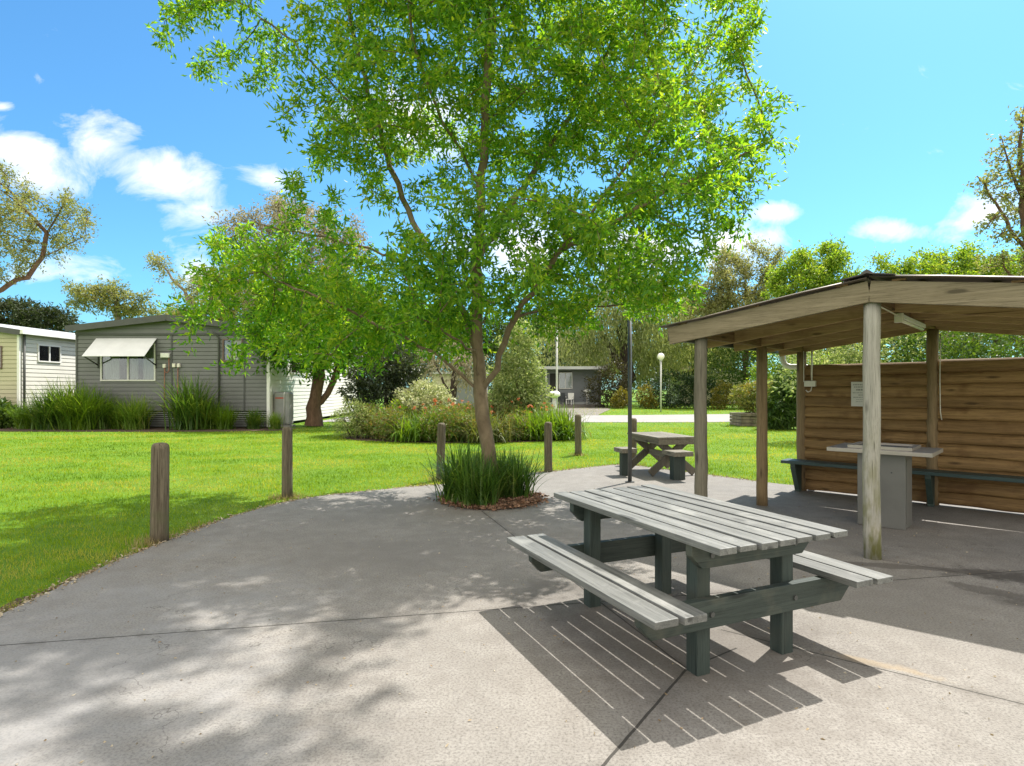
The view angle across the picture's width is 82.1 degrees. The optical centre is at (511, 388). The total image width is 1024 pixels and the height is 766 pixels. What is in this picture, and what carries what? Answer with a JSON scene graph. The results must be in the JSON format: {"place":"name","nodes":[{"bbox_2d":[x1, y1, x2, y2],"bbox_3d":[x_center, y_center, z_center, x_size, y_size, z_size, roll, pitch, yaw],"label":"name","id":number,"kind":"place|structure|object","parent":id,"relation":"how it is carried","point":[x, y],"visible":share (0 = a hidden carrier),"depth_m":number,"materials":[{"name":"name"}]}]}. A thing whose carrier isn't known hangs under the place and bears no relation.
{"place":"outdoors","nodes":[
{"label":"outdoors","id":0,"kind":"place"},
{"bbox_2d":[0,324,74,409],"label":"cream house","id":1,"kind":"structure","parent":0,"point":[31,357],"depth_m":24.18,"materials":[{"name":"beige wood"}]},
{"bbox_2d":[37,344,61,362],"bbox_3d":[-19.685,-1.485,25.015,0.090,0.740,1.240,0,0,0],"label":"window","id":2,"kind":"structure","parent":1,"relation":"in","point":[46,353],"depth_m":24.99,"materials":[{"name":"white paint"}]},
{"bbox_2d":[0,390,796,611],"bbox_3d":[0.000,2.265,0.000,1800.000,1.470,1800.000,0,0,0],"label":"ground","id":3,"kind":"structure","parent":0,"point":[299,423],"depth_m":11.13,"materials":[{"name":"plant"}]},
{"bbox_2d":[0,397,20,428],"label":"leafy plant","id":4,"kind":"object","parent":3,"relation":"on","point":[6,421],"visible":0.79,"depth_m":22.46,"materials":[{"name":"green plant"}]},
{"bbox_2d":[0,294,85,332],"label":"dark conifer","id":5,"kind":"object","parent":3,"relation":"on","point":[16,311],"visible":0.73,"depth_m":44.23,"materials":[{"name":"green plant"}]},
{"bbox_2d":[0,158,101,292],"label":"gum tree","id":6,"kind":"object","parent":3,"relation":"on","point":[25,198],"visible":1,"depth_m":29.94,"materials":[{"name":"green plant"}]},
{"bbox_2d":[59,274,163,320],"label":"umbrella gum","id":7,"kind":"object","parent":3,"relation":"on","point":[109,294],"visible":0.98,"depth_m":41.72,"materials":[{"name":"green plant"}]},
{"bbox_2d":[0,427,295,431],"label":"garden bed","id":8,"kind":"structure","parent":3,"relation":"on","point":[156,429],"depth_m":21.41,"materials":[{"name":"soil"}]},
{"bbox_2d":[1,398,41,428],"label":"house clump","id":9,"kind":"object","parent":8,"relation":"on","point":[20,421],"visible":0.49,"depth_m":22.11,"materials":[{"name":"green plant"}]},
{"bbox_2d":[7,385,77,429],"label":"house clump","id":10,"kind":"object","parent":8,"relation":"on","point":[40,421],"visible":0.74,"depth_m":21.72,"materials":[{"name":"green plant"}]},
{"bbox_2d":[18,376,97,429],"bbox_3d":[-16.791,0.464,22.220,3.927,2.122,3.340,0,0,24],"label":"house clump","id":11,"kind":"object","parent":8,"relation":"on","point":[64,424],"visible":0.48,"depth_m":21.89,"materials":[{"name":"green plant"}]},
{"bbox_2d":[47,380,125,429],"bbox_3d":[-15.978,0.566,22.039,3.663,1.919,3.157,0,0,25],"label":"house clump","id":12,"kind":"object","parent":8,"relation":"on","point":[80,421],"visible":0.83,"depth_m":21.74,"materials":[{"name":"green plant"}]},
{"bbox_2d":[77,392,126,428],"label":"house clump","id":13,"kind":"object","parent":8,"relation":"on","point":[107,421],"visible":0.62,"depth_m":22.07,"materials":[{"name":"green plant"}]},
{"bbox_2d":[101,402,128,428],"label":"house clump","id":14,"kind":"object","parent":8,"relation":"on","point":[115,425],"visible":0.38,"depth_m":22.10,"materials":[{"name":"green plant"}]},
{"bbox_2d":[106,390,161,429],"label":"house clump","id":15,"kind":"object","parent":8,"relation":"on","point":[134,417],"visible":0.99,"depth_m":21.90,"materials":[{"name":"green plant"}]},
{"bbox_2d":[143,369,229,430],"bbox_3d":[-12.249,0.384,22.133,3.899,2.281,4.378,0,0,-1],"label":"house clump","id":16,"kind":"object","parent":8,"relation":"on","point":[185,412],"visible":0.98,"depth_m":21.69,"materials":[{"name":"green plant"}]},
{"bbox_2d":[195,397,232,428],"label":"house clump","id":17,"kind":"object","parent":8,"relation":"on","point":[209,421],"visible":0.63,"depth_m":22.10,"materials":[{"name":"green plant"}]},
{"bbox_2d":[211,402,242,429],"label":"house clump","id":18,"kind":"object","parent":8,"relation":"on","point":[225,420],"visible":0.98,"depth_m":21.93,"materials":[{"name":"green plant"}]},
{"bbox_2d":[241,406,265,428],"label":"house clump","id":19,"kind":"object","parent":8,"relation":"on","point":[254,421],"visible":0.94,"depth_m":22.21,"materials":[{"name":"green plant"}]},
{"bbox_2d":[262,411,286,429],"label":"house clump","id":20,"kind":"object","parent":8,"relation":"on","point":[275,422],"visible":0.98,"depth_m":21.98,"materials":[{"name":"green plant"}]},
{"bbox_2d":[0,493,342,612],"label":"soil edge","id":21,"kind":"object","parent":3,"relation":"on","point":[9,604],"visible":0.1,"depth_m":4.32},
{"bbox_2d":[150,442,169,543],"bbox_3d":[-3.484,1.032,5.812,0.171,0.997,0.175,0,0,0],"label":"timber bollard","id":22,"kind":"object","parent":21,"relation":"on","point":[159,493],"visible":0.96,"depth_m":5.75,"materials":[{"name":"brown wood"}]},
{"bbox_2d":[142,251,232,315],"bbox_3d":[-20.849,-3.790,37.946,6.228,10.606,2.958,0,0,0],"label":"sparse gum","id":23,"kind":"object","parent":3,"relation":"on","point":[159,264],"visible":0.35,"depth_m":37.90,"materials":[{"name":"green plant"}]},
{"bbox_2d":[149,289,267,323],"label":"background tree","id":24,"kind":"object","parent":3,"relation":"on","point":[180,314],"visible":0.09,"depth_m":50.72,"materials":[{"name":"green plant"}]},
{"bbox_2d":[65,314,356,426],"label":"grey house","id":25,"kind":"structure","parent":3,"relation":"on","point":[130,356],"depth_m":22.99,"materials":[{"name":"wood"}]},
{"bbox_2d":[100,344,155,380],"bbox_3d":[-15.006,-1.029,23.420,2.640,1.954,0.960,0,0,0],"label":"window","id":26,"kind":"structure","parent":25,"relation":"in","point":[111,367],"depth_m":23.07,"materials":[{"name":"metal"}]},
{"bbox_2d":[222,339,242,361],"bbox_3d":[-10.916,-1.502,23.420,1.286,1.379,0.960,0,0,0],"label":"window","id":27,"kind":"structure","parent":25,"relation":"in","point":[225,351],"depth_m":23.02,"materials":[{"name":"white glass"}]},
{"bbox_2d":[274,392,295,426],"bbox_3d":[-9.140,0.818,23.546,0.720,1.423,0.607,0,0,0],"label":"water heater","id":28,"kind":"object","parent":3,"relation":"on","point":[283,403],"visible":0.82,"depth_m":23.29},
{"bbox_2d":[202,187,371,321],"bbox_3d":[-13.920,-5.530,37.099,10.699,14.337,6.452,0,0,-11],"label":"pale gum","id":29,"kind":"object","parent":3,"relation":"on","point":[275,209],"visible":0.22,"depth_m":36.18,"materials":[{"name":"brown plant"}]},
{"bbox_2d":[282,427,292,498],"bbox_3d":[-3.143,1.031,8.231,0.148,1.000,0.149,0,0,0],"label":"timber bollard","id":30,"kind":"object","parent":3,"relation":"on","point":[287,461],"visible":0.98,"depth_m":8.17,"materials":[{"name":"brown wood"}]},
{"bbox_2d":[227,263,429,425],"bbox_3d":[-7.268,-1.869,23.957,7.804,6.788,6.173,0,0,-29],"label":"tree","id":31,"kind":"object","parent":3,"relation":"on","point":[315,402],"visible":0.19,"depth_m":23.40,"materials":[{"name":"green plant"}]},
{"bbox_2d":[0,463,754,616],"bbox_3d":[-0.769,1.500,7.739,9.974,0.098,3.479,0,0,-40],"label":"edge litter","id":32,"kind":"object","parent":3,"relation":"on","point":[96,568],"visible":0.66,"depth_m":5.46,"materials":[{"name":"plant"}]},
{"bbox_2d":[119,452,645,550],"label":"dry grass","id":33,"kind":"structure","parent":3,"relation":"on","point":[170,536],"depth_m":8.01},
{"bbox_2d":[335,338,431,413],"bbox_3d":[-4.271,-0.163,19.620,3.264,3.366,2.362,0,0,0],"label":"purple shrub","id":34,"kind":"object","parent":3,"relation":"on","point":[376,390],"visible":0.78,"depth_m":19.26,"materials":[{"name":"green plant"}]},
{"bbox_2d":[1,464,793,611],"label":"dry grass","id":35,"kind":"structure","parent":3,"relation":"on","point":[270,503],"depth_m":6.46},
{"bbox_2d":[0,404,795,437],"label":"grass","id":36,"kind":"structure","parent":3,"relation":"on","point":[684,412],"depth_m":25.78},
{"bbox_2d":[436,423,445,480],"bbox_3d":[-1.186,1.050,9.776,0.140,0.965,0.169,0,0,-33],"label":"timber bollard","id":37,"kind":"object","parent":3,"relation":"on","point":[441,430],"visible":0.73,"depth_m":9.72,"materials":[{"name":"brown wood"}]},
{"bbox_2d":[403,338,491,403],"bbox_3d":[-4.112,-0.955,36.017,5.790,4.931,3.064,0,0,0],"label":"willow tree","id":38,"kind":"object","parent":3,"relation":"on","point":[454,380],"visible":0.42,"depth_m":35.72,"materials":[{"name":"green plant"}]},
{"bbox_2d":[431,372,488,408],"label":"cream shed","id":39,"kind":"structure","parent":3,"relation":"on","point":[462,395],"depth_m":44.00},
{"bbox_2d":[345,435,574,442],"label":"garden bed soil","id":40,"kind":"structure","parent":3,"relation":"on","point":[374,439],"depth_m":17.29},
{"bbox_2d":[327,397,379,438],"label":"grey green shrub","id":41,"kind":"object","parent":40,"relation":"on","point":[350,434],"visible":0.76,"depth_m":17.97,"materials":[{"name":"green plant"}]},
{"bbox_2d":[346,397,389,437],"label":"bed shrub","id":42,"kind":"object","parent":40,"relation":"on","point":[371,405],"visible":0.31,"depth_m":18.07,"materials":[{"name":"green plant"}]},
{"bbox_2d":[360,411,395,439],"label":"bed shrub","id":43,"kind":"object","parent":40,"relation":"on","point":[371,420],"visible":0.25,"depth_m":17.56,"materials":[{"name":"green plant"}]},
{"bbox_2d":[365,405,411,440],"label":"bed shrub","id":44,"kind":"object","parent":40,"relation":"on","point":[386,424],"visible":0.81,"depth_m":17.03,"materials":[{"name":"green plant"}]},
{"bbox_2d":[375,406,447,441],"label":"garden clump","id":45,"kind":"object","parent":40,"relation":"on","point":[411,434],"visible":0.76,"depth_m":16.83,"materials":[{"name":"green plant"}]},
{"bbox_2d":[387,373,457,421],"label":"variegated shrub","id":46,"kind":"object","parent":40,"relation":"on","point":[405,396],"visible":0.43,"depth_m":18.65,"materials":[{"name":"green plant"}]},
{"bbox_2d":[397,402,477,440],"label":"garden clump","id":47,"kind":"object","parent":40,"relation":"on","point":[452,404],"visible":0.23,"depth_m":16.92,"materials":[{"name":"green plant"}]},
{"bbox_2d":[415,399,467,442],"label":"bed shrub","id":48,"kind":"object","parent":40,"relation":"on","point":[450,417],"visible":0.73,"depth_m":16.70,"materials":[{"name":"green plant"}]},
{"bbox_2d":[449,413,476,440],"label":"bed shrub","id":49,"kind":"object","parent":40,"relation":"on","point":[467,420],"visible":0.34,"depth_m":16.84,"materials":[{"name":"green plant"}]},
{"bbox_2d":[451,406,527,442],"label":"garden clump","id":50,"kind":"object","parent":40,"relation":"on","point":[500,434],"visible":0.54,"depth_m":16.58,"materials":[{"name":"green plant"}]},
{"bbox_2d":[496,411,535,441],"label":"bed shrub","id":51,"kind":"object","parent":40,"relation":"on","point":[514,426],"visible":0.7,"depth_m":17.11,"materials":[{"name":"green plant"}]},
{"bbox_2d":[495,398,537,437],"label":"bed shrub","id":52,"kind":"object","parent":40,"relation":"on","point":[512,408],"visible":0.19,"depth_m":18.20,"materials":[{"name":"green plant"}]},
{"bbox_2d":[486,318,555,415],"bbox_3d":[0.109,-0.491,19.178,2.650,3.996,2.139,0,0,0],"label":"olive shrub","id":53,"kind":"object","parent":40,"relation":"on","point":[525,390],"visible":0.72,"depth_m":18.87,"materials":[{"name":"green plant"}]},
{"bbox_2d":[510,404,573,440],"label":"garden clump","id":54,"kind":"object","parent":40,"relation":"on","point":[535,434],"visible":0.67,"depth_m":17.21,"materials":[{"name":"green plant"}]},
{"bbox_2d":[519,401,603,439],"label":"garden clump","id":55,"kind":"object","parent":40,"relation":"on","point":[565,434],"visible":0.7,"depth_m":17.43,"materials":[{"name":"green plant"}]},
{"bbox_2d":[413,343,578,401],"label":"hedge row","id":56,"kind":"object","parent":3,"relation":"on","point":[523,356],"visible":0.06,"depth_m":53.45,"materials":[{"name":"green plant"}]},
{"bbox_2d":[445,297,596,389],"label":"background tree","id":57,"kind":"object","parent":3,"relation":"on","point":[500,331],"visible":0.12,"depth_m":60.10,"materials":[{"name":"green plant"}]},
{"bbox_2d":[517,366,607,406],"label":"grey cabin","id":58,"kind":"object","parent":3,"relation":"on","point":[571,379],"visible":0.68,"depth_m":49.49,"materials":[{"name":"metal"}]},
{"bbox_2d":[559,371,571,388],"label":"window","id":59,"kind":"structure","parent":58,"relation":"in","point":[565,377],"depth_m":49.58,"materials":[{"name":"glass"}]},
{"bbox_2d":[575,414,581,454],"bbox_3d":[1.518,1.059,13.474,0.161,0.945,0.171,0,0,0],"label":"timber bollard","id":60,"kind":"object","parent":3,"relation":"on","point":[578,441],"visible":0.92,"depth_m":13.41,"materials":[{"name":"brown wood"}]},
{"bbox_2d":[580,349,632,407],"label":"dark bush","id":61,"kind":"object","parent":3,"relation":"on","point":[611,385],"visible":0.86,"depth_m":46.77,"materials":[{"name":"green plant"}]},
{"bbox_2d":[609,386,632,408],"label":"gold shrub","id":62,"kind":"object","parent":3,"relation":"on","point":[618,400],"visible":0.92,"depth_m":44.85,"materials":[{"name":"green plant"}]},
{"bbox_2d":[532,256,720,405],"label":"willow tree","id":63,"kind":"object","parent":3,"relation":"on","point":[617,325],"visible":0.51,"depth_m":52.15,"materials":[{"name":"green plant"}]},
{"bbox_2d":[545,337,741,388],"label":"background tree","id":64,"kind":"object","parent":3,"relation":"on","point":[620,372],"visible":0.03,"depth_m":70.07,"materials":[{"name":"green plant"}]},
{"bbox_2d":[632,381,659,408],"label":"gold shrub","id":65,"kind":"object","parent":3,"relation":"on","point":[647,403],"visible":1,"depth_m":44.36,"materials":[{"name":"green plant"}]},
{"bbox_2d":[657,353,663,411],"bbox_3d":[9.812,-0.412,38.750,0.470,3.885,0.470,0,0,0],"label":"street lamp","id":66,"kind":"object","parent":3,"relation":"on","point":[660,356],"visible":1,"depth_m":38.71,"materials":[{"name":"beige"}]},
{"bbox_2d":[632,366,734,407],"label":"dark hedge","id":67,"kind":"object","parent":3,"relation":"on","point":[686,380],"visible":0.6,"depth_m":45.52,"materials":[{"name":"green plant"}]},
{"bbox_2d":[644,299,751,400],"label":"willow tree","id":68,"kind":"object","parent":3,"relation":"on","point":[719,354],"visible":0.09,"depth_m":56.92,"materials":[{"name":"green plant"}]},
{"bbox_2d":[667,362,741,403],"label":"bush","id":69,"kind":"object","parent":3,"relation":"on","point":[722,365],"depth_m":58.00,"materials":[{"name":"plant"}]},
{"bbox_2d":[707,379,734,409],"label":"gold shrub","id":70,"kind":"object","parent":3,"relation":"on","point":[720,399],"visible":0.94,"depth_m":42.84,"materials":[{"name":"green plant"}]},
{"bbox_2d":[690,345,780,407],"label":"round tree","id":71,"kind":"object","parent":3,"relation":"on","point":[732,373],"visible":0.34,"depth_m":46.47,"materials":[{"name":"green plant"}]},
{"bbox_2d":[678,234,792,405],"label":"brown gum","id":72,"kind":"object","parent":3,"relation":"on","point":[724,298],"visible":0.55,"depth_m":47.30,"materials":[{"name":"green plant"}]},
{"bbox_2d":[730,412,785,425],"bbox_3d":[10.536,1.268,24.463,2.499,0.523,1.275,0,0,0],"label":"stone planter","id":73,"kind":"object","parent":3,"relation":"on","point":[743,419],"visible":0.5,"depth_m":23.87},
{"bbox_2d":[722,379,772,412],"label":"clipped hedge","id":74,"kind":"object","parent":73,"relation":"in","point":[747,399],"visible":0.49,"depth_m":24.36,"materials":[{"name":"green plant"}]},
{"bbox_2d":[744,351,796,393],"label":"green shrub","id":75,"kind":"object","parent":3,"relation":"on","point":[769,362],"visible":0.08,"depth_m":35.86,"materials":[{"name":"green plant"}]},
{"bbox_2d":[755,360,796,430],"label":"shrub","id":76,"kind":"object","parent":3,"relation":"on","point":[780,407],"visible":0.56,"depth_m":21.86,"materials":[{"name":"green plant"}]},
{"bbox_2d":[760,233,868,355],"bbox_3d":[20.389,-4.534,40.104,7.230,12.186,6.166,0,0,0],"label":"lime tree","id":77,"kind":"object","parent":3,"relation":"on","point":[806,274],"visible":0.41,"depth_m":39.23,"materials":[{"name":"green plant"}]},
{"bbox_2d":[767,333,946,399],"bbox_3d":[9.937,-0.587,17.073,4.839,4.188,3.067,0,0,0],"label":"wall shrub","id":78,"kind":"object","parent":3,"relation":"on","point":[852,355],"visible":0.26,"depth_m":16.70,"materials":[{"name":"green plant"}]},
{"bbox_2d":[819,330,942,363],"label":"background tree","id":79,"kind":"object","parent":3,"relation":"on","point":[884,343],"visible":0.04,"depth_m":43.41,"materials":[{"name":"green plant"}]},
{"bbox_2d":[839,330,1023,363],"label":"wall shrub","id":80,"kind":"object","parent":3,"relation":"on","point":[976,347],"visible":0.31,"depth_m":15.59,"materials":[{"name":"green plant"}]},
{"bbox_2d":[862,238,1023,358],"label":"lime tree","id":81,"kind":"object","parent":3,"relation":"on","point":[939,263],"visible":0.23,"depth_m":35.39,"materials":[{"name":"green plant"}]},
{"bbox_2d":[916,331,1023,357],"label":"background tree","id":82,"kind":"object","parent":3,"relation":"on","point":[973,339],"visible":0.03,"depth_m":47.53,"materials":[{"name":"green plant"}]},
{"bbox_2d":[962,105,1023,275],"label":"sparse tree","id":83,"kind":"object","parent":3,"relation":"on","point":[1012,176],"visible":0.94,"depth_m":26.01,"materials":[{"name":"green plant"}]},
{"bbox_2d":[0,465,1023,765],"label":"concrete paving","id":84,"kind":"structure","parent":0,"point":[434,661],"depth_m":3.33,"materials":[{"name":"concrete"}]},
{"bbox_2d":[457,498,540,509],"bbox_3d":[-0.270,1.473,7.930,1.320,0.046,1.360,0,0,0],"label":"mulch ring","id":85,"kind":"object","parent":84,"relation":"on","point":[502,505],"visible":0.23,"depth_m":7.37,"materials":[{"name":"wood"}]},
{"bbox_2d":[415,437,512,504],"bbox_3d":[-0.648,1.050,7.789,1.481,0.871,1.494,0,0,24],"label":"strappy plant","id":86,"kind":"object","parent":85,"relation":"on","point":[449,494],"visible":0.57,"depth_m":7.66,"materials":[{"name":"green plant"}]},
{"bbox_2d":[144,0,805,480],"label":"ash tree","id":87,"kind":"object","parent":85,"relation":"on","point":[628,108],"visible":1,"depth_m":7.72,"materials":[{"name":"green plant"}]},
{"bbox_2d":[440,451,525,507],"bbox_3d":[-0.416,1.144,7.532,1.225,0.684,1.146,0,0,27],"label":"strappy plant","id":88,"kind":"object","parent":85,"relation":"on","point":[485,492],"visible":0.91,"depth_m":7.40,"materials":[{"name":"green plant"}]},
{"bbox_2d":[428,490,552,510],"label":"bark mulch","id":89,"kind":"object","parent":85,"relation":"on","point":[499,504],"visible":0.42,"depth_m":7.51,"materials":[{"name":"wood"}]},
{"bbox_2d":[490,468,518,498],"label":"strappy plant","id":90,"kind":"object","parent":85,"relation":"on","point":[504,494],"visible":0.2,"depth_m":7.75,"materials":[{"name":"green plant"}]},
{"bbox_2d":[479,447,535,477],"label":"strappy plant","id":91,"kind":"object","parent":85,"relation":"on","point":[500,460],"visible":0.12,"depth_m":8.19,"materials":[{"name":"green plant"}]},
{"bbox_2d":[482,444,554,497],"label":"strappy plant","id":92,"kind":"object","parent":85,"relation":"on","point":[523,487],"visible":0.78,"depth_m":7.88,"materials":[{"name":"green plant"}]},
{"bbox_2d":[15,486,1018,765],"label":"fallen leaves","id":93,"kind":"object","parent":84,"relation":"on","point":[525,616],"visible":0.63,"depth_m":3.40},
{"bbox_2d":[544,422,552,471],"bbox_3d":[0.657,1.065,10.631,0.152,0.931,0.151,0,0,0],"label":"timber bollard","id":94,"kind":"object","parent":84,"relation":"on","point":[548,440],"visible":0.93,"depth_m":10.57,"materials":[{"name":"brown wood"}]},
{"bbox_2d":[614,447,636,475],"bbox_3d":[1.966,1.262,10.200,0.279,0.475,0.361,0,0,-13],"label":"wooden stool","id":95,"kind":"object","parent":84,"relation":"on","point":[623,461],"visible":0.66,"depth_m":10.14,"materials":[{"name":"grey wood"}]},
{"bbox_2d":[625,309,634,482],"bbox_3d":[1.891,0.105,9.432,0.149,2.790,0.149,0,0,0],"label":"dark pole","id":96,"kind":"object","parent":84,"relation":"on","point":[630,402],"visible":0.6,"depth_m":9.40,"materials":[{"name":"metal"}]},
{"bbox_2d":[627,432,694,475],"bbox_3d":[2.660,1.161,10.550,0.877,0.682,1.240,0,0,-13],"label":"cross leg table","id":97,"kind":"object","parent":84,"relation":"on","point":[648,442],"visible":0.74,"depth_m":10.16,"materials":[{"name":"grey wood"}]},
{"bbox_2d":[662,449,693,479],"bbox_3d":[2.736,1.262,9.720,0.340,0.475,0.440,0,0,-13],"label":"wooden stool","id":98,"kind":"object","parent":84,"relation":"on","point":[677,464],"visible":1,"depth_m":9.65,"materials":[{"name":"grey wood"}]},
{"bbox_2d":[507,484,892,676],"bbox_3d":[1.050,1.139,3.724,1.640,0.762,1.686,0,0,-24],"label":"picnic table","id":99,"kind":"object","parent":84,"relation":"on","point":[706,534],"visible":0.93,"depth_m":3.31,"materials":[{"name":"grey wood"}]},
{"bbox_2d":[659,269,1023,559],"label":"picnic shelter","id":100,"kind":"object","parent":84,"relation":"on","point":[966,415],"visible":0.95,"depth_m":7.16,"materials":[{"name":"brown wood"}]},
{"bbox_2d":[851,382,862,405],"bbox_3d":[4.835,0.075,8.126,0.260,0.340,0.011,0,0,43],"label":"notice sign","id":101,"kind":"object","parent":100,"relation":"attached to","point":[856,393],"visible":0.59,"depth_m":8.16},
{"bbox_2d":[881,306,925,330],"bbox_3d":[4.047,-0.716,6.080,0.080,0.102,2.280,0,0,43],"label":"batten lamp","id":102,"kind":"object","parent":100,"relation":"attached to","point":[905,319],"visible":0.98,"depth_m":6.12,"materials":[{"name":"white paint"}]},
{"bbox_2d":[827,441,942,529],"bbox_3d":[4.110,1.059,6.490,0.970,0.882,0.720,0,0,43],"label":"barbecue","id":103,"kind":"object","parent":84,"relation":"on","point":[896,482],"visible":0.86,"depth_m":6.30,"materials":[{"name":"metal"}]},
{"bbox_2d":[906,458,911,523],"bbox_3d":[4.146,1.100,6.507,0.429,0.680,0.334,0,0,43],"label":"door","id":104,"kind":"structure","parent":103,"relation":"in","point":[908,462],"depth_m":6.31,"materials":[{"name":"metal"}]},
{"bbox_2d":[781,458,1023,506],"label":"bench","id":105,"kind":"object","parent":84,"relation":"on","point":[796,464],"depth_m":7.44,"materials":[{"name":"teal paint"}]},
{"bbox_2d":[0,0,1023,389],"label":"sky","id":106,"kind":"structure","parent":0,"point":[901,99],"materials":[{"name":"blue"}]},
{"bbox_2d":[323,414,794,421],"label":"road","id":107,"kind":"structure","parent":0,"point":[669,418],"depth_m":29.93,"materials":[{"name":"asphalt"}]},
{"bbox_2d":[534,407,609,414],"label":"driveway","id":108,"kind":"structure","parent":0,"point":[604,409],"depth_m":40.75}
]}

